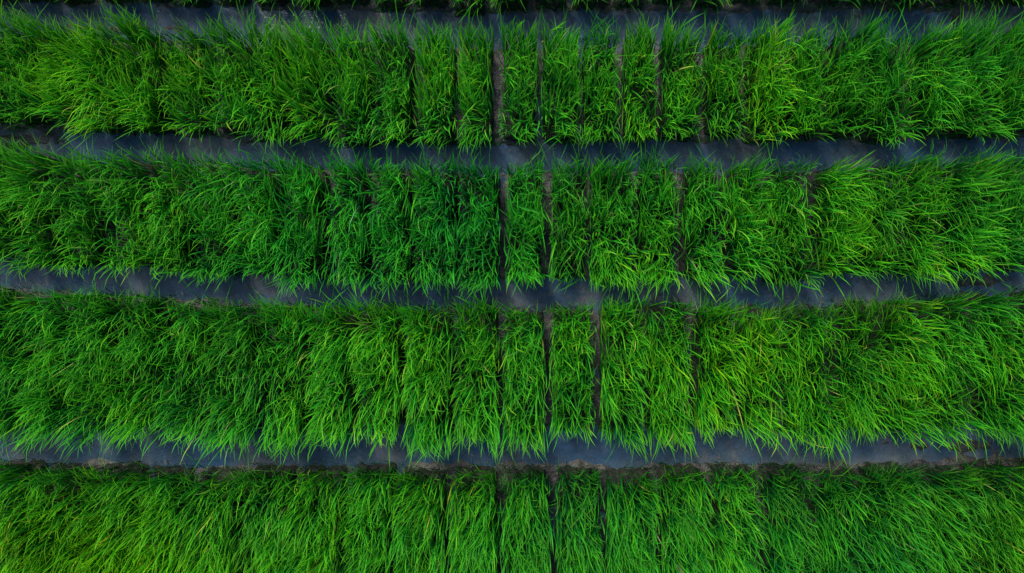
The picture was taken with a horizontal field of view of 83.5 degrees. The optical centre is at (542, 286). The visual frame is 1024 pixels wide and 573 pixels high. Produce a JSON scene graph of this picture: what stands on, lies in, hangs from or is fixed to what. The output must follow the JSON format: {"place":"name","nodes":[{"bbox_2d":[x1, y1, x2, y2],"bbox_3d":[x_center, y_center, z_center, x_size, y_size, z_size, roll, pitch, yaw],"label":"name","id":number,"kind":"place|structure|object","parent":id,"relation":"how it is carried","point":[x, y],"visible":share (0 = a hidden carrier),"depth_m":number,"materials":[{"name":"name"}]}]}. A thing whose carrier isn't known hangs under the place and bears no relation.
{"place":"outdoors","nodes":[
{"label":"outdoors","id":0,"kind":"place"},
{"bbox_2d":[0,0,1023,571],"bbox_3d":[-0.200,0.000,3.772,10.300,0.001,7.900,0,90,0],"label":"water","id":1,"kind":"structure","parent":0,"point":[726,448],"depth_m":3.77,"materials":[{"name":"liquid"}]},
{"bbox_2d":[0,0,1023,572],"bbox_3d":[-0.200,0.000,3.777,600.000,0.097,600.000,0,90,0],"label":"muddy ground","id":2,"kind":"structure","parent":0,"point":[986,280],"depth_m":3.76,"materials":[{"name":"soil"}]},
{"bbox_2d":[0,2,1022,466],"bbox_3d":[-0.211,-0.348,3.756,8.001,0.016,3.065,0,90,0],"label":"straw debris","id":3,"kind":"object","parent":2,"relation":"on","point":[506,286],"visible":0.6,"depth_m":3.76,"materials":[{"name":"beige plant"}]},
{"bbox_2d":[0,264,1023,476],"bbox_3d":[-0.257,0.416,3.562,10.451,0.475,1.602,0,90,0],"label":"rice seedling bed","id":4,"kind":"object","parent":2,"relation":"on","point":[64,367],"visible":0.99,"depth_m":3.56,"materials":[{"name":"plant"}]},
{"bbox_2d":[0,127,1023,329],"bbox_3d":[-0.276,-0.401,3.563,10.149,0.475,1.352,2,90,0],"label":"rice seedling bed","id":5,"kind":"object","parent":2,"relation":"on","point":[995,234],"visible":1,"depth_m":3.58,"materials":[{"name":"plant"}]},
{"bbox_2d":[0,0,1023,162],"bbox_3d":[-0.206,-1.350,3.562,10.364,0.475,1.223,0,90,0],"label":"rice seedling bed","id":6,"kind":"object","parent":2,"relation":"on","point":[992,78],"visible":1,"depth_m":3.57,"materials":[{"name":"plant"}]},
{"bbox_2d":[0,450,1023,572],"bbox_3d":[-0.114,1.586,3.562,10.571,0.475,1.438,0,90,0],"label":"rice seedling bed","id":7,"kind":"object","parent":2,"relation":"on","point":[921,533],"visible":0.98,"depth_m":3.58,"materials":[{"name":"plant"}]},
{"bbox_2d":[0,0,1023,31],"bbox_3d":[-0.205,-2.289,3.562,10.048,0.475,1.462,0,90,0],"label":"rice seedling bed","id":8,"kind":"object","parent":2,"relation":"on","point":[462,7],"visible":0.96,"depth_m":3.72,"materials":[{"name":"plant"}]}
]}

